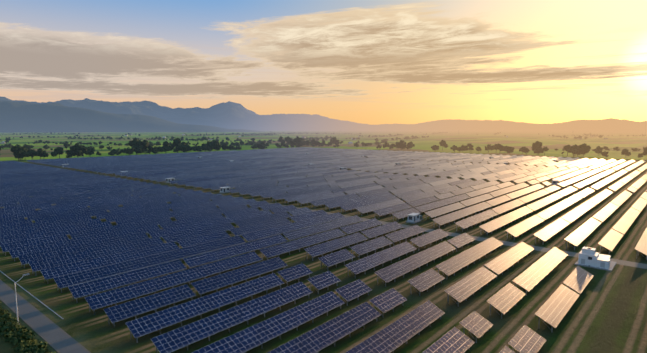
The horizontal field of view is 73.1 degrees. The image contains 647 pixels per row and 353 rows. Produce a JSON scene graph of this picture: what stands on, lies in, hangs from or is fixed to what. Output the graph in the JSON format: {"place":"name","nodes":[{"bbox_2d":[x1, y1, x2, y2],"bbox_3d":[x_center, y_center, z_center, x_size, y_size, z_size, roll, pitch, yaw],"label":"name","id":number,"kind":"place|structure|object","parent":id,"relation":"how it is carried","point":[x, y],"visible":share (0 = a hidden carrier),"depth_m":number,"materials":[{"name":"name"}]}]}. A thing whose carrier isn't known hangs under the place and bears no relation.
{"place":"outdoors","nodes":[
{"label":"outdoors","id":0,"kind":"place"},
{"bbox_2d":[0,149,646,352],"bbox_3d":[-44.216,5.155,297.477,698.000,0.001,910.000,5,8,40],"label":"farm ground","id":1,"kind":"structure","parent":0,"point":[606,312],"depth_m":99.98,"materials":[{"name":"green plant"}]},
{"bbox_2d":[15,273,29,324],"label":"street lamp","id":2,"kind":"object","parent":1,"relation":"on","point":[16,298],"visible":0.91,"depth_m":83.81,"materials":[{"name":"grey metal"}]},
{"bbox_2d":[0,302,56,352],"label":"hedge shrubs","id":3,"kind":"object","parent":1,"relation":"on","point":[9,327],"visible":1,"depth_m":77.51,"materials":[{"name":"green plant"}]},
{"bbox_2d":[0,271,62,318],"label":"road kerb","id":4,"kind":"structure","parent":1,"relation":"on","point":[33,296],"depth_m":97.97,"materials":[{"name":"concrete"}]},
{"bbox_2d":[0,280,90,352],"bbox_3d":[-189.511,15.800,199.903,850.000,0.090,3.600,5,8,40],"label":"concrete road","id":5,"kind":"structure","parent":1,"relation":"on","point":[58,339],"depth_m":83.96,"materials":[{"name":"grey concrete"}]},
{"bbox_2d":[165,178,177,182],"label":"inverter cabin","id":6,"kind":"object","parent":1,"relation":"on","point":[169,179],"visible":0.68,"depth_m":303.65,"materials":[{"name":"metal"}]},
{"bbox_2d":[219,187,232,192],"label":"inverter cabin","id":7,"kind":"object","parent":1,"relation":"on","point":[224,189],"visible":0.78,"depth_m":256.80,"materials":[{"name":"metal"}]},
{"bbox_2d":[3,168,646,352],"bbox_3d":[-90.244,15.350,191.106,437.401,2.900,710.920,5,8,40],"label":"panel support posts","id":8,"kind":"object","parent":1,"relation":"on","point":[464,328],"visible":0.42,"depth_m":130.50,"materials":[{"name":"metal"}]},
{"bbox_2d":[0,147,646,352],"bbox_3d":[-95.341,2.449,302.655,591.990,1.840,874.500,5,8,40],"label":"solar panels","id":9,"kind":"object","parent":8,"relation":"on","point":[91,250],"visible":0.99,"depth_m":151.47,"materials":[{"name":"blue glass"}]},
{"bbox_2d":[406,213,422,223],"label":"inverter cabin","id":10,"kind":"object","parent":1,"relation":"on","point":[413,218],"visible":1,"depth_m":175.55,"materials":[{"name":"metal"}]},
{"bbox_2d":[551,180,558,185],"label":"inverter cabin","id":11,"kind":"object","parent":1,"relation":"on","point":[555,182],"visible":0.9,"depth_m":291.30,"materials":[{"name":"metal"}]},
{"bbox_2d":[574,244,616,270],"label":"inverter station","id":12,"kind":"object","parent":1,"relation":"on","point":[590,257],"visible":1,"depth_m":119.39,"materials":[{"name":"metal"}]},
{"bbox_2d":[0,97,646,132],"bbox_3d":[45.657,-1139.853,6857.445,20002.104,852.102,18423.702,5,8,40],"label":"mountains","id":13,"kind":"structure","parent":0,"point":[70,115],"depth_m":9250.85,"materials":[{"name":"blue stone"}]},
{"bbox_2d":[0,130,646,161],"bbox_3d":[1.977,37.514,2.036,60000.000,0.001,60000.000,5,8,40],"label":"plain ground","id":14,"kind":"structure","parent":0,"point":[517,140],"depth_m":1393.33,"materials":[{"name":"green plant"}]},
{"bbox_2d":[10,144,27,160],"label":"tree","id":15,"kind":"object","parent":14,"relation":"on","point":[16,149],"visible":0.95,"depth_m":498.60,"materials":[{"name":"green plant"}]},
{"bbox_2d":[15,152,28,158],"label":"tree","id":16,"kind":"object","parent":14,"relation":"on","point":[21,155],"visible":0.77,"depth_m":503.05,"materials":[{"name":"green plant"}]},
{"bbox_2d":[22,150,29,156],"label":"tree","id":17,"kind":"object","parent":14,"relation":"on","point":[25,153],"visible":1,"depth_m":503.50,"materials":[{"name":"green plant"}]},
{"bbox_2d":[27,149,39,159],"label":"tree","id":18,"kind":"object","parent":14,"relation":"on","point":[32,152],"visible":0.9,"depth_m":518.83,"materials":[{"name":"green plant"}]},
{"bbox_2d":[36,148,46,158],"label":"tree","id":19,"kind":"object","parent":14,"relation":"on","point":[41,152],"visible":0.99,"depth_m":519.02,"materials":[{"name":"green plant"}]},
{"bbox_2d":[51,147,63,158],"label":"tree","id":20,"kind":"object","parent":14,"relation":"on","point":[58,150],"visible":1,"depth_m":526.84,"materials":[{"name":"green plant"}]},
{"bbox_2d":[65,150,77,155],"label":"tree","id":21,"kind":"object","parent":14,"relation":"on","point":[72,153],"visible":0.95,"depth_m":540.55,"materials":[{"name":"green plant"}]},
{"bbox_2d":[70,143,82,154],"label":"tree","id":22,"kind":"object","parent":14,"relation":"on","point":[77,148],"visible":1,"depth_m":539.77,"materials":[{"name":"green plant"}]},
{"bbox_2d":[82,145,89,154],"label":"tree","id":23,"kind":"object","parent":14,"relation":"on","point":[84,149],"visible":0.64,"depth_m":547.61,"materials":[{"name":"green plant"}]},
{"bbox_2d":[84,147,94,154],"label":"tree","id":24,"kind":"object","parent":14,"relation":"on","point":[92,150],"visible":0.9,"depth_m":554.81,"materials":[{"name":"green plant"}]},
{"bbox_2d":[123,147,133,154],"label":"tree","id":25,"kind":"object","parent":14,"relation":"on","point":[128,151],"visible":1,"depth_m":592.29,"materials":[{"name":"green plant"}]},
{"bbox_2d":[127,138,141,154],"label":"tree","id":26,"kind":"object","parent":14,"relation":"on","point":[134,143],"visible":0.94,"depth_m":612.14,"materials":[{"name":"green plant"}]},
{"bbox_2d":[137,146,145,154],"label":"tree","id":27,"kind":"object","parent":14,"relation":"on","point":[141,149],"visible":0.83,"depth_m":609.58,"materials":[{"name":"green plant"}]},
{"bbox_2d":[142,140,152,154],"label":"tree","id":28,"kind":"object","parent":14,"relation":"on","point":[145,144],"visible":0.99,"depth_m":615.68,"materials":[{"name":"green plant"}]},
{"bbox_2d":[159,146,169,153],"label":"tree","id":29,"kind":"object","parent":14,"relation":"on","point":[164,149],"visible":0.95,"depth_m":637.07,"materials":[{"name":"green plant"}]},
{"bbox_2d":[163,141,172,150],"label":"tree","id":30,"kind":"object","parent":14,"relation":"on","point":[165,143],"visible":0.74,"depth_m":643.48,"materials":[{"name":"green plant"}]},
{"bbox_2d":[169,137,180,148],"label":"tree","id":31,"kind":"object","parent":14,"relation":"on","point":[176,140],"visible":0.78,"depth_m":668.37,"materials":[{"name":"green plant"}]},
{"bbox_2d":[177,144,186,150],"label":"tree","id":32,"kind":"object","parent":14,"relation":"on","point":[181,147],"visible":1,"depth_m":650.74,"materials":[{"name":"green plant"}]},
{"bbox_2d":[192,146,200,150],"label":"tree","id":33,"kind":"object","parent":14,"relation":"on","point":[195,148],"visible":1,"depth_m":675.56,"materials":[{"name":"green plant"}]},
{"bbox_2d":[208,140,221,148],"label":"tree","id":34,"kind":"object","parent":14,"relation":"on","point":[217,145],"visible":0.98,"depth_m":693.53,"materials":[{"name":"green plant"}]},
{"bbox_2d":[284,136,291,142],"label":"tree","id":35,"kind":"object","parent":14,"relation":"on","point":[287,138],"visible":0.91,"depth_m":942.37,"materials":[{"name":"green plant"}]},
{"bbox_2d":[293,137,301,144],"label":"tree","id":36,"kind":"object","parent":14,"relation":"on","point":[297,140],"visible":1,"depth_m":838.68,"materials":[{"name":"green plant"}]},
{"bbox_2d":[392,142,402,147],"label":"tree","id":37,"kind":"object","parent":14,"relation":"on","point":[397,144],"visible":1,"depth_m":762.19,"materials":[{"name":"green plant"}]},
{"bbox_2d":[400,139,406,149],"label":"tree","id":38,"kind":"object","parent":14,"relation":"on","point":[402,142],"visible":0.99,"depth_m":762.99,"materials":[{"name":"green plant"}]},
{"bbox_2d":[407,141,414,147],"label":"tree","id":39,"kind":"object","parent":14,"relation":"on","point":[410,144],"visible":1,"depth_m":763.68,"materials":[{"name":"green plant"}]},
{"bbox_2d":[439,140,447,150],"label":"tree","id":40,"kind":"object","parent":14,"relation":"on","point":[442,143],"visible":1,"depth_m":747.33,"materials":[{"name":"green plant"}]},
{"bbox_2d":[463,145,471,150],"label":"tree","id":41,"kind":"object","parent":14,"relation":"on","point":[465,148],"visible":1,"depth_m":685.19,"materials":[{"name":"green plant"}]},
{"bbox_2d":[485,144,491,152],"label":"tree","id":42,"kind":"object","parent":14,"relation":"on","point":[488,147],"visible":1,"depth_m":686.44,"materials":[{"name":"green plant"}]},
{"bbox_2d":[491,143,498,149],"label":"tree","id":43,"kind":"object","parent":14,"relation":"on","point":[494,147],"visible":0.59,"depth_m":683.39,"materials":[{"name":"green plant"}]},
{"bbox_2d":[496,144,502,150],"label":"tree","id":44,"kind":"object","parent":14,"relation":"on","point":[499,146],"visible":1,"depth_m":660.09,"materials":[{"name":"green plant"}]},
{"bbox_2d":[504,147,514,151],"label":"tree","id":45,"kind":"object","parent":14,"relation":"on","point":[508,149],"visible":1,"depth_m":637.71,"materials":[{"name":"green plant"}]},
{"bbox_2d":[531,141,541,153],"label":"tree","id":46,"kind":"object","parent":14,"relation":"on","point":[535,145],"visible":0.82,"depth_m":635.94,"materials":[{"name":"green plant"}]},
{"bbox_2d":[535,148,543,154],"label":"tree","id":47,"kind":"object","parent":14,"relation":"on","point":[537,150],"visible":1,"depth_m":614.23,"materials":[{"name":"green plant"}]},
{"bbox_2d":[563,145,570,155],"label":"tree","id":48,"kind":"object","parent":14,"relation":"on","point":[566,147],"visible":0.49,"depth_m":606.22,"materials":[{"name":"green plant"}]},
{"bbox_2d":[568,144,581,156],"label":"tree","id":49,"kind":"object","parent":14,"relation":"on","point":[575,149],"visible":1,"depth_m":580.87,"materials":[{"name":"green plant"}]},
{"bbox_2d":[578,143,590,155],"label":"tree","id":50,"kind":"object","parent":14,"relation":"on","point":[584,147],"visible":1,"depth_m":578.58,"materials":[{"name":"green plant"}]},
{"bbox_2d":[594,146,602,155],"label":"tree","id":51,"kind":"object","parent":14,"relation":"on","point":[598,149],"visible":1,"depth_m":609.40,"materials":[{"name":"green plant"}]},
{"bbox_2d":[621,149,630,157],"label":"tree","id":52,"kind":"object","parent":14,"relation":"on","point":[626,152],"visible":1,"depth_m":566.20,"materials":[{"name":"green plant"}]},
{"bbox_2d":[0,0,646,124],"label":"sky","id":53,"kind":"structure","parent":0,"point":[371,62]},
{"bbox_2d":[161,185,646,268],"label":"service road","id":54,"kind":"structure","parent":0,"point":[620,262],"depth_m":141.04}
]}

